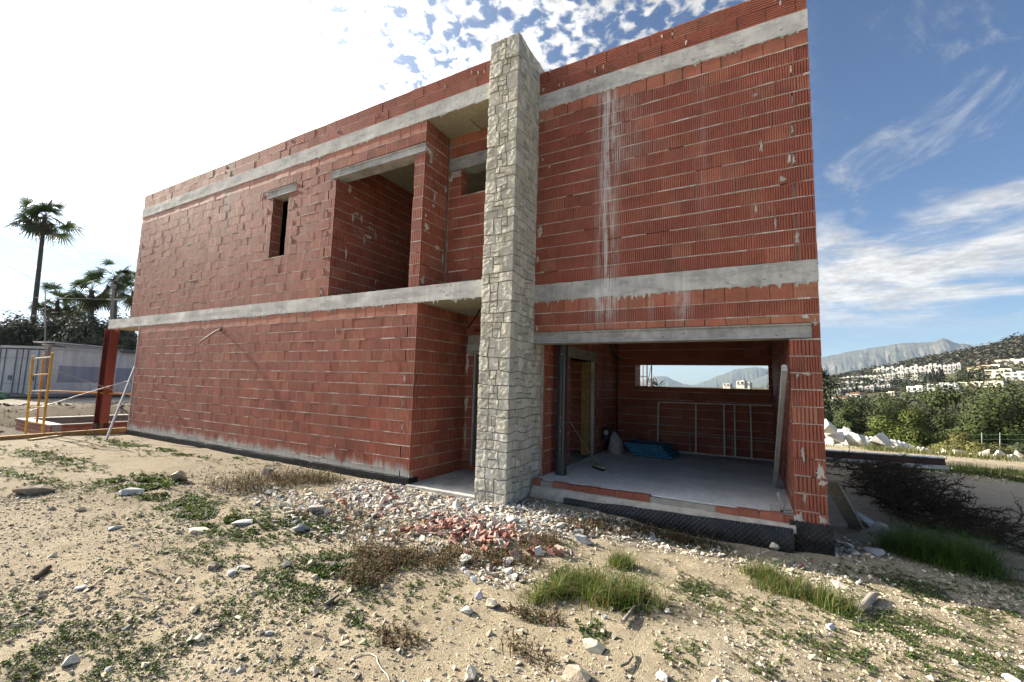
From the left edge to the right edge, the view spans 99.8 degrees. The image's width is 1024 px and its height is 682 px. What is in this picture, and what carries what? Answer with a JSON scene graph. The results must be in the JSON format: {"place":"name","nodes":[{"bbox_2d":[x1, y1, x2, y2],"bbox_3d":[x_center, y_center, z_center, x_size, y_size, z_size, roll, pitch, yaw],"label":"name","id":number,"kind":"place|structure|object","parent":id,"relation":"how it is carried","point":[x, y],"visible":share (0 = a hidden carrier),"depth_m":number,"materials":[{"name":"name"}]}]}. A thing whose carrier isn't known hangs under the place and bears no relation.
{"place":"outdoors","nodes":[
{"label":"outdoors","id":0,"kind":"place"},
{"bbox_2d":[0,427,126,439],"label":"timber beam","id":1,"kind":"structure","parent":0,"point":[92,432],"depth_m":10.98,"materials":[{"name":"brown wood"}]},
{"bbox_2d":[0,341,1023,681],"bbox_3d":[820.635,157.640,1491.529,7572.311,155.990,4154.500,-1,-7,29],"label":"ground","id":2,"kind":"structure","parent":0,"point":[124,461],"depth_m":3.39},
{"bbox_2d":[0,310,44,345],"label":"broadleaf tree","id":3,"kind":"object","parent":2,"relation":"on","point":[4,329],"visible":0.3,"depth_m":36.04,"materials":[{"name":"green plant"}]},
{"bbox_2d":[11,484,57,494],"bbox_3d":[-6.362,1.987,5.750,0.251,0.135,0.451,-6,-10,54],"label":"stone","id":4,"kind":"object","parent":2,"relation":"on","point":[38,489],"visible":0.97,"depth_m":5.68,"materials":[{"name":"stone"}]},
{"bbox_2d":[2,311,69,345],"bbox_3d":[-42.300,0.841,38.582,5.328,7.508,6.554,-1,-7,29],"label":"broadleaf tree","id":5,"kind":"object","parent":2,"relation":"on","point":[27,326],"visible":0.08,"depth_m":37.06,"materials":[{"name":"green plant"}]},
{"bbox_2d":[32,565,51,579],"bbox_3d":[-3.788,1.864,3.462,0.063,0.054,0.203,4,-6,-25],"label":"bark piece","id":6,"kind":"object","parent":2,"relation":"on","point":[42,571],"visible":0.98,"depth_m":3.45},
{"bbox_2d":[44,288,45,398],"bbox_3d":[-23.733,0.271,21.900,0.044,5.936,0.652,0,-6,14],"label":"thin mast","id":7,"kind":"object","parent":2,"relation":"on","point":[45,347],"visible":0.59,"depth_m":21.89,"materials":[{"name":"metal"}]},
{"bbox_2d":[5,194,85,333],"bbox_3d":[-41.248,-4.590,37.606,5.082,17.018,5.193,-1,-7,29],"label":"fan palm","id":8,"kind":"object","parent":2,"relation":"on","point":[42,228],"visible":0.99,"depth_m":37.76,"materials":[{"name":"green plant"}]},
{"bbox_2d":[21,281,82,321],"bbox_3d":[-42.279,-0.733,39.651,3.736,9.691,4.048,-1,-7,29],"label":"fan palm","id":9,"kind":"object","parent":2,"relation":"on","point":[56,304],"visible":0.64,"depth_m":39.78,"materials":[{"name":"green plant"}]},
{"bbox_2d":[12,307,100,345],"bbox_3d":[-38.787,0.935,37.588,6.729,7.327,6.198,1,-6,2],"label":"broadleaf tree","id":10,"kind":"object","parent":2,"relation":"on","point":[55,325],"visible":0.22,"depth_m":36.18,"materials":[{"name":"green plant"}]},
{"bbox_2d":[0,402,129,431],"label":"bank rubble","id":11,"kind":"object","parent":2,"relation":"on","point":[59,403],"visible":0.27,"depth_m":17.64,"materials":[{"name":"stone"}]},
{"bbox_2d":[0,345,135,396],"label":"shipping container","id":12,"kind":"object","parent":2,"relation":"on","point":[15,364],"visible":0.33,"depth_m":22.92,"materials":[{"name":"metal"}]},
{"bbox_2d":[0,348,23,392],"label":"door","id":13,"kind":"structure","parent":12,"relation":"in","point":[11,359],"depth_m":22.11,"materials":[{"name":"paint"}]},
{"bbox_2d":[18,348,43,393],"bbox_3d":[-24.656,1.544,22.105,1.080,2.330,0.108,2,-6,0],"label":"door","id":14,"kind":"structure","parent":12,"relation":"in","point":[26,363],"depth_m":22.10,"materials":[{"name":"paint"}]},
{"bbox_2d":[48,346,119,351],"bbox_3d":[-24.537,0.573,25.398,1.000,0.115,4.400,2,-6,0],"label":"roof sheet","id":15,"kind":"object","parent":12,"relation":"on","point":[79,348],"visible":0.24,"depth_m":23.91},
{"bbox_2d":[42,344,101,349],"bbox_3d":[-24.582,0.382,24.512,0.900,0.115,3.200,2,-6,0],"label":"roof sheet","id":16,"kind":"object","parent":15,"relation":"on","point":[57,345],"visible":0.64,"depth_m":23.64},
{"bbox_2d":[33,341,102,347],"bbox_3d":[-24.578,0.243,24.225,1.000,0.115,3.400,2,-6,0],"label":"roof sheet","id":17,"kind":"object","parent":16,"relation":"on","point":[60,343],"visible":0.65,"depth_m":23.45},
{"bbox_2d":[61,653,79,666],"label":"stone","id":18,"kind":"object","parent":2,"relation":"on","point":[72,659],"visible":1,"depth_m":2.40,"materials":[{"name":"stone"}]},
{"bbox_2d":[15,414,138,433],"bbox_3d":[-13.719,3.320,17.199,3.290,0.675,7.570,-1,-7,29],"label":"brick basin","id":19,"kind":"object","parent":2,"relation":"on","point":[65,423],"visible":0.27,"depth_m":14.47,"materials":[{"name":"brick"}]},
{"bbox_2d":[24,353,132,433],"bbox_3d":[-12.818,1.482,12.129,2.792,2.284,2.314,2,-6,-6],"label":"tube scaffold","id":20,"kind":"object","parent":2,"relation":"on","point":[47,390],"visible":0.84,"depth_m":11.20,"materials":[{"name":"metal"}]},
{"bbox_2d":[60,268,123,326],"bbox_3d":[-37.377,-1.289,37.653,3.970,10.693,4.578,1,-6,8],"label":"fan palm","id":21,"kind":"object","parent":2,"relation":"on","point":[91,302],"visible":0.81,"depth_m":37.71,"materials":[{"name":"green plant"}]},
{"bbox_2d":[48,309,136,349],"bbox_3d":[-34.156,1.052,35.720,5.693,6.992,5.343,2,-6,0],"label":"broadleaf tree","id":22,"kind":"object","parent":2,"relation":"on","point":[81,336],"visible":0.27,"depth_m":34.30,"materials":[{"name":"green plant"}]},
{"bbox_2d":[89,258,135,316],"bbox_3d":[-34.147,-1.533,36.535,3.242,11.132,3.793,2,-6,-6],"label":"fan palm","id":23,"kind":"object","parent":2,"relation":"on","point":[116,279],"visible":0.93,"depth_m":36.97,"materials":[{"name":"green plant"}]},
{"bbox_2d":[87,313,137,350],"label":"broadleaf tree","id":24,"kind":"object","parent":2,"relation":"on","point":[127,340],"visible":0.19,"depth_m":34.62,"materials":[{"name":"green plant"}]},
{"bbox_2d":[107,284,123,319],"bbox_3d":[-27.730,-0.869,29.877,1.164,6.183,0.718,-1,-7,29],"label":"utility pole","id":25,"kind":"object","parent":2,"relation":"on","point":[113,287],"visible":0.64,"depth_m":29.94,"materials":[{"name":"concrete"}]},
{"bbox_2d":[105,366,135,439],"bbox_3d":[-10.183,1.567,11.233,0.056,1.857,1.471,4,-6,-26],"label":"prop pole","id":26,"kind":"object","parent":2,"relation":"on","point":[119,405],"visible":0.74,"depth_m":11.15,"materials":[{"name":"metal"}]},
{"bbox_2d":[116,270,135,332],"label":"fan palm","id":27,"kind":"object","parent":2,"relation":"on","point":[128,301],"visible":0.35,"depth_m":38.47,"materials":[{"name":"green plant"}]},
{"bbox_2d":[118,487,144,495],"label":"stone","id":28,"kind":"object","parent":2,"relation":"on","point":[126,491],"visible":0.76,"depth_m":5.72,"materials":[{"name":"stone"}]},
{"bbox_2d":[170,470,187,480],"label":"stone","id":29,"kind":"object","parent":2,"relation":"on","point":[179,474],"visible":0.78,"depth_m":6.50,"materials":[{"name":"stone"}]},
{"bbox_2d":[189,527,209,533],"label":"stone","id":30,"kind":"object","parent":2,"relation":"on","point":[193,530],"visible":0.95,"depth_m":4.48,"materials":[{"name":"stone"}]},
{"bbox_2d":[206,561,218,569],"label":"stone","id":31,"kind":"object","parent":2,"relation":"on","point":[212,565],"visible":1,"depth_m":3.62,"materials":[{"name":"stone"}]},
{"bbox_2d":[230,519,252,525],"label":"stone","id":32,"kind":"object","parent":2,"relation":"on","point":[242,522],"visible":0.89,"depth_m":4.75,"materials":[{"name":"stone"}]},
{"bbox_2d":[204,464,350,495],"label":"dry weeds","id":33,"kind":"object","parent":2,"relation":"on","point":[294,479],"visible":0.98,"depth_m":6.70,"materials":[{"name":"plant"}]},
{"bbox_2d":[306,504,323,512],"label":"stone","id":34,"kind":"object","parent":2,"relation":"on","point":[313,507],"visible":0.82,"depth_m":5.18,"materials":[{"name":"stone"}]},
{"bbox_2d":[291,499,413,554],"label":"dry weeds","id":35,"kind":"object","parent":2,"relation":"on","point":[364,525],"visible":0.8,"depth_m":4.68,"materials":[{"name":"plant"}]},
{"bbox_2d":[372,616,422,652],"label":"dry weeds","id":36,"kind":"object","parent":2,"relation":"on","point":[391,639],"visible":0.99,"depth_m":2.70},
{"bbox_2d":[335,524,563,590],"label":"dry weeds","id":37,"kind":"object","parent":2,"relation":"on","point":[403,551],"visible":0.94,"depth_m":3.89,"materials":[{"name":"plant"}]},
{"bbox_2d":[334,486,583,560],"bbox_3d":[-0.878,2.098,5.065,3.424,0.200,1.679,-1,-7,29],"label":"brick rubble","id":38,"kind":"object","parent":2,"relation":"on","point":[497,532],"visible":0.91,"depth_m":4.60,"materials":[{"name":"brick"}]},
{"bbox_2d":[92,0,834,556],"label":"brick house","id":39,"kind":"structure","parent":2,"relation":"on","point":[498,272],"depth_m":7.20,"materials":[{"name":"brick"}]},
{"bbox_2d":[570,422,604,470],"bbox_3d":[1.337,1.808,7.389,0.310,0.848,0.873,-3,-7,38],"label":"broom","id":40,"kind":"object","parent":39,"relation":"on","point":[595,465],"visible":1,"depth_m":7.48,"materials":[{"name":"brown wood"}]},
{"bbox_2d":[600,427,610,452],"bbox_3d":[2.146,2.209,9.604,0.294,0.545,0.339,-1,-7,29],"label":"power mixer","id":41,"kind":"object","parent":39,"relation":"on","point":[606,433],"visible":0.94,"depth_m":9.56,"materials":[{"name":"metal"}]},
{"bbox_2d":[608,432,623,454],"bbox_3d":[2.290,2.239,9.508,0.338,0.470,0.275,-1,-7,29],"label":"sack","id":42,"kind":"object","parent":39,"relation":"on","point":[615,446],"visible":1,"depth_m":9.41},
{"bbox_2d":[632,452,680,458],"bbox_3d":[3.126,2.443,9.313,0.840,0.042,0.680,-2,-7,33],"label":"insulation panel","id":43,"kind":"object","parent":39,"relation":"on","point":[660,456],"visible":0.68,"depth_m":9.05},
{"bbox_2d":[630,450,678,455],"bbox_3d":[3.104,2.406,9.399,0.840,0.042,0.680,-3,-7,37],"label":"insulation panel","id":44,"kind":"object","parent":43,"relation":"on","point":[673,452],"visible":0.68,"depth_m":9.13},
{"bbox_2d":[627,447,673,452],"bbox_3d":[3.054,2.367,9.477,0.840,0.042,0.680,-2,-7,33],"label":"insulation panel","id":45,"kind":"object","parent":44,"relation":"on","point":[657,451],"visible":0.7,"depth_m":9.21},
{"bbox_2d":[625,444,672,450],"bbox_3d":[3.031,2.327,9.540,0.840,0.042,0.680,-3,-7,37],"label":"insulation panel","id":46,"kind":"object","parent":45,"relation":"on","point":[654,448],"visible":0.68,"depth_m":9.27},
{"bbox_2d":[623,440,669,447],"bbox_3d":[3.008,2.288,9.604,0.840,0.042,0.680,-2,-7,34],"label":"insulation panel","id":47,"kind":"object","parent":46,"relation":"on","point":[648,443],"visible":1,"depth_m":9.47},
{"bbox_2d":[649,430,772,455],"bbox_3d":[4.398,2.324,9.702,2.539,0.459,0.024,-1,-7,29],"label":"metal grille","id":48,"kind":"object","parent":39,"relation":"on","point":[707,434],"visible":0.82,"depth_m":9.71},
{"bbox_2d":[657,402,773,460],"bbox_3d":[4.487,1.967,9.669,2.355,1.158,0.187,-1,-7,29],"label":"metal grille","id":49,"kind":"object","parent":39,"relation":"on","point":[724,455],"visible":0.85,"depth_m":9.55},
{"bbox_2d":[773,365,787,487],"bbox_3d":[3.647,1.274,5.883,0.065,1.810,1.841,-1,-6,27],"label":"metal post","id":50,"kind":"object","parent":39,"relation":"on","point":[783,383],"visible":0.86,"depth_m":5.69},
{"bbox_2d":[769,492,791,513],"bbox_3d":[3.255,1.961,5.225,0.230,0.260,0.090,-1,-7,29],"label":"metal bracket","id":51,"kind":"object","parent":39,"relation":"on","point":[776,508],"visible":0.96,"depth_m":5.19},
{"bbox_2d":[465,664,476,680],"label":"stone","id":52,"kind":"object","parent":2,"relation":"on","point":[471,672],"visible":1,"depth_m":2.38,"materials":[{"name":"stone"}]},
{"bbox_2d":[485,598,496,607],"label":"stone","id":53,"kind":"object","parent":2,"relation":"on","point":[491,602],"visible":1,"depth_m":3.15,"materials":[{"name":"stone"}]},
{"bbox_2d":[0,435,1023,681],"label":"weeds","id":54,"kind":"object","parent":2,"relation":"on","point":[190,509],"visible":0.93,"depth_m":3.33,"materials":[{"name":"green plant"}]},
{"bbox_2d":[499,626,556,673],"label":"dry weeds","id":55,"kind":"object","parent":2,"relation":"on","point":[511,644],"visible":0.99,"depth_m":2.61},
{"bbox_2d":[499,602,566,626],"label":"dry weeds","id":56,"kind":"object","parent":2,"relation":"on","point":[523,611],"visible":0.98,"depth_m":3.02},
{"bbox_2d":[237,479,890,589],"bbox_3d":[0.029,2.184,4.980,8.357,0.336,3.167,0,-6,14],"label":"stone rubble","id":57,"kind":"object","parent":2,"relation":"on","point":[382,493],"visible":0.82,"depth_m":5.30,"materials":[{"name":"stone"}]},
{"bbox_2d":[561,664,591,681],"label":"stone","id":58,"kind":"object","parent":2,"relation":"on","point":[574,673],"visible":1,"depth_m":2.36,"materials":[{"name":"stone"}]},
{"bbox_2d":[574,533,591,544],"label":"stone","id":59,"kind":"object","parent":2,"relation":"on","point":[582,539],"visible":0.95,"depth_m":4.67,"materials":[{"name":"stone"}]},
{"bbox_2d":[583,638,605,653],"bbox_3d":[0.502,1.868,2.636,0.136,0.063,0.094,-1,-7,29],"label":"stone","id":60,"kind":"object","parent":2,"relation":"on","point":[594,646],"visible":1,"depth_m":2.61,"materials":[{"name":"stone"}]},
{"bbox_2d":[507,550,695,639],"bbox_3d":[0.594,1.859,3.368,1.382,0.344,1.346,5,-6,-27],"label":"grass clump","id":61,"kind":"object","parent":2,"relation":"on","point":[598,587],"visible":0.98,"depth_m":3.30,"materials":[{"name":"plant"}]},
{"bbox_2d":[585,543,661,571],"bbox_3d":[1.070,2.045,4.097,0.572,0.224,0.665,4,-6,-26],"label":"grass clump","id":62,"kind":"object","parent":2,"relation":"on","point":[618,559],"visible":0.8,"depth_m":4.07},
{"bbox_2d":[621,605,635,624],"bbox_3d":[0.818,1.902,3.004,0.032,0.055,0.319,-2,-7,30],"label":"stick","id":63,"kind":"object","parent":2,"relation":"on","point":[627,616],"visible":0.91,"depth_m":2.95,"materials":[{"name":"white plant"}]},
{"bbox_2d":[553,512,741,550],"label":"dry weeds","id":64,"kind":"object","parent":2,"relation":"on","point":[676,536],"visible":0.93,"depth_m":5.25,"materials":[{"name":"plant"}]},
{"bbox_2d":[656,671,668,681],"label":"stone","id":65,"kind":"object","parent":2,"relation":"on","point":[662,676],"visible":1,"depth_m":2.37,"materials":[{"name":"stone"}]},
{"bbox_2d":[736,380,747,388],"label":"white house","id":66,"kind":"structure","parent":2,"relation":"on","point":[742,384],"depth_m":281.55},
{"bbox_2d":[765,368,845,413],"bbox_3d":[9.231,2.194,13.732,2.207,3.806,2.310,-1,-7,29],"label":"oleander tree","id":67,"kind":"object","parent":2,"relation":"on","point":[825,375],"visible":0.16,"depth_m":13.14,"materials":[{"name":"green plant"}]},
{"bbox_2d":[723,547,900,624],"bbox_3d":[2.420,2.119,3.840,0.916,0.353,1.478,3,-6,-15],"label":"grass clump","id":68,"kind":"object","parent":2,"relation":"on","point":[774,582],"visible":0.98,"depth_m":3.68,"materials":[{"name":"plant"}]},
{"bbox_2d":[825,438,838,443],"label":"boulder","id":69,"kind":"object","parent":2,"relation":"on","point":[829,440],"visible":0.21,"depth_m":16.73,"materials":[{"name":"stone"}]},
{"bbox_2d":[825,429,845,441],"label":"boulder","id":70,"kind":"object","parent":69,"relation":"on","point":[839,436],"visible":0.59,"depth_m":16.55,"materials":[{"name":"stone"}]},
{"bbox_2d":[824,419,837,433],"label":"boulder","id":71,"kind":"object","parent":70,"relation":"on","point":[829,427],"visible":0.62,"depth_m":16.39,"materials":[{"name":"stone"}]},
{"bbox_2d":[824,410,842,438],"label":"pine tree","id":72,"kind":"object","parent":2,"relation":"on","point":[829,417],"visible":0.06,"depth_m":33.82,"materials":[{"name":"green plant"}]},
{"bbox_2d":[827,480,863,528],"bbox_3d":[4.354,2.159,5.652,1.076,0.792,0.161,6,-7,-39],"label":"leaning board","id":73,"kind":"object","parent":2,"relation":"on","point":[840,498],"visible":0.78,"depth_m":5.62,"materials":[{"name":"brown wood"}]},
{"bbox_2d":[832,408,861,430],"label":"pine tree","id":74,"kind":"object","parent":2,"relation":"on","point":[847,414],"visible":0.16,"depth_m":37.59,"materials":[{"name":"green plant"}]},
{"bbox_2d":[845,433,865,445],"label":"boulder","id":75,"kind":"object","parent":2,"relation":"on","point":[859,439],"visible":0.97,"depth_m":16.31,"materials":[{"name":"stone"}]},
{"bbox_2d":[855,511,874,526],"bbox_3d":[4.995,2.558,6.126,0.234,0.215,0.267,3,-6,-10],"label":"stone","id":76,"kind":"object","parent":2,"relation":"on","point":[864,519],"visible":0.6,"depth_m":6.04,"materials":[{"name":"stone"}]},
{"bbox_2d":[857,592,877,611],"bbox_3d":[2.983,2.178,3.605,0.610,0.099,0.070,7,-8,-42],"label":"stone","id":77,"kind":"object","parent":2,"relation":"on","point":[868,602],"visible":0.88,"depth_m":3.55,"materials":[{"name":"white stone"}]},
{"bbox_2d":[863,547,885,556],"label":"stone","id":78,"kind":"object","parent":2,"relation":"on","point":[875,551],"visible":0.81,"depth_m":4.89,"materials":[{"name":"stone"}]},
{"bbox_2d":[868,522,890,536],"bbox_3d":[4.883,2.503,5.689,0.197,0.217,0.264,5,-7,-29],"label":"stone","id":79,"kind":"object","parent":2,"relation":"on","point":[875,524],"visible":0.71,"depth_m":5.67,"materials":[{"name":"stone"}]},
{"bbox_2d":[831,393,933,445],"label":"pine tree","id":80,"kind":"object","parent":2,"relation":"on","point":[858,415],"visible":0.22,"depth_m":45.97,"materials":[{"name":"green plant"}]},
{"bbox_2d":[825,449,949,469],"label":"steel beam","id":81,"kind":"structure","parent":2,"relation":"on","point":[938,462],"depth_m":10.76,"materials":[{"name":"metal"}]},
{"bbox_2d":[864,415,914,442],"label":"pine tree","id":82,"kind":"object","parent":2,"relation":"on","point":[890,432],"visible":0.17,"depth_m":32.43,"materials":[{"name":"green plant"}]},
{"bbox_2d":[765,332,1023,388],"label":"hillside wood","id":83,"kind":"object","parent":2,"relation":"on","point":[1006,348],"visible":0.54,"depth_m":466.06,"materials":[{"name":"green plant"}]},
{"bbox_2d":[906,385,926,391],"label":"white house","id":84,"kind":"structure","parent":2,"relation":"on","point":[912,388],"depth_m":279.99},
{"bbox_2d":[823,384,1023,442],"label":"valley wood","id":85,"kind":"object","parent":2,"relation":"on","point":[916,397],"visible":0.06,"depth_m":209.12,"materials":[{"name":"green plant"}]},
{"bbox_2d":[896,407,951,447],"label":"pine tree","id":86,"kind":"object","parent":2,"relation":"on","point":[919,439],"visible":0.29,"depth_m":30.92,"materials":[{"name":"green plant"}]},
{"bbox_2d":[825,446,1023,554],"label":"brushwood heap","id":87,"kind":"object","parent":2,"relation":"on","point":[894,487],"visible":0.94,"depth_m":6.56,"materials":[{"name":"brown plant"}]},
{"bbox_2d":[832,362,1023,395],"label":"garden trees","id":88,"kind":"object","parent":2,"relation":"on","point":[895,381],"visible":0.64,"depth_m":316.83,"materials":[{"name":"green plant"}]},
{"bbox_2d":[866,396,990,445],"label":"pine tree","id":89,"kind":"object","parent":2,"relation":"on","point":[900,406],"visible":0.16,"depth_m":49.64,"materials":[{"name":"green plant"}]},
{"bbox_2d":[843,511,1023,603],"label":"grass clump","id":90,"kind":"object","parent":2,"relation":"on","point":[947,553],"visible":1,"depth_m":4.81,"materials":[{"name":"plant"}]},
{"bbox_2d":[922,413,958,442],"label":"pine tree","id":91,"kind":"object","parent":2,"relation":"on","point":[947,423],"visible":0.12,"depth_m":33.76,"materials":[{"name":"green plant"}]},
{"bbox_2d":[916,373,1023,444],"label":"pine tree","id":92,"kind":"object","parent":2,"relation":"on","point":[951,395],"visible":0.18,"depth_m":48.69,"materials":[{"name":"green plant"}]},
{"bbox_2d":[931,432,1017,458],"bbox_3d":[25.064,7.164,23.377,3.311,4.330,2.932,-1,-7,29],"label":"bush","id":93,"kind":"object","parent":2,"relation":"on","point":[964,441],"visible":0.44,"depth_m":23.38,"materials":[{"name":"green plant"}]},
{"bbox_2d":[941,377,1023,449],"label":"pine tree","id":94,"kind":"object","parent":2,"relation":"on","point":[1013,411],"visible":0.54,"depth_m":43.13,"materials":[{"name":"green plant"}]},
{"bbox_2d":[953,433,1023,447],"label":"wire fence","id":95,"kind":"object","parent":2,"relation":"on","point":[999,439],"visible":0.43,"depth_m":25.99,"materials":[{"name":"metal"}]},
{"bbox_2d":[978,381,1011,386],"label":"white house","id":96,"kind":"structure","parent":2,"relation":"on","point":[997,382],"depth_m":259.10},
{"bbox_2d":[984,368,1021,378],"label":"white house","id":97,"kind":"structure","parent":2,"relation":"on","point":[993,373],"depth_m":308.52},
{"bbox_2d":[987,444,1023,458],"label":"bush","id":98,"kind":"object","parent":2,"relation":"on","point":[1019,448],"visible":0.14,"depth_m":23.24,"materials":[{"name":"green plant"}]},
{"bbox_2d":[992,417,1023,446],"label":"pine tree","id":99,"kind":"object","parent":2,"relation":"on","point":[1016,428],"visible":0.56,"depth_m":43.20,"materials":[{"name":"green plant"}]},
{"bbox_2d":[994,358,1023,365],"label":"white house","id":100,"kind":"structure","parent":2,"relation":"on","point":[1014,360],"depth_m":366.50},
{"bbox_2d":[1001,673,1020,681],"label":"stone","id":101,"kind":"object","parent":2,"relation":"on","point":[1006,676],"visible":1,"depth_m":2.57,"materials":[{"name":"stone"}]},
{"bbox_2d":[1003,371,1023,379],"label":"white house","id":102,"kind":"structure","parent":2,"relation":"on","point":[1019,375],"depth_m":283.08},
{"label":"boulder","id":103,"kind":"object","parent":2,"relation":"on","visible":0},
{"bbox_2d":[870,432,894,445],"bbox_3d":[14.230,3.786,16.605,0.763,0.523,0.905,-1,-7,29],"label":"boulder","id":104,"kind":"object","parent":103,"relation":"on","point":[882,438],"visible":0.86,"depth_m":16.35,"materials":[{"name":"stone"}]},
{"bbox_2d":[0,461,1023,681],"bbox_3d":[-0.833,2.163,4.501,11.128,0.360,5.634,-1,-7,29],"label":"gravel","id":105,"kind":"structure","parent":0,"point":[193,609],"depth_m":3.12,"materials":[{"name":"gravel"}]},
{"bbox_2d":[0,0,1023,384],"label":"sky","id":106,"kind":"structure","parent":0,"point":[917,106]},
{"bbox_2d":[640,365,651,385],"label":"scaffold tower","id":107,"kind":"structure","parent":0,"point":[646,376],"depth_m":15.71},
{"bbox_2d":[640,367,767,386],"bbox_3d":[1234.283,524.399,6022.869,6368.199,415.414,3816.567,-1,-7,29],"label":"mountain","id":108,"kind":"structure","parent":0,"point":[746,374],"depth_m":5706.48,"materials":[{"name":"stone"}]},
{"bbox_2d":[750,338,982,387],"bbox_3d":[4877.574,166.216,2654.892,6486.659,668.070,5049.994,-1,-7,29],"label":"mountain","id":109,"kind":"structure","parent":0,"point":[856,360],"depth_m":4382.06,"materials":[{"name":"stone"}]},
{"bbox_2d":[826,438,1023,462],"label":"verge grass","id":110,"kind":"structure","parent":0,"point":[872,447],"depth_m":14.26,"materials":[{"name":"plant"}]},
{"bbox_2d":[826,460,1023,486],"bbox_3d":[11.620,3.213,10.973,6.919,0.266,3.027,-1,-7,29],"label":"verge grass","id":111,"kind":"structure","parent":0,"point":[986,472],"depth_m":10.72,"materials":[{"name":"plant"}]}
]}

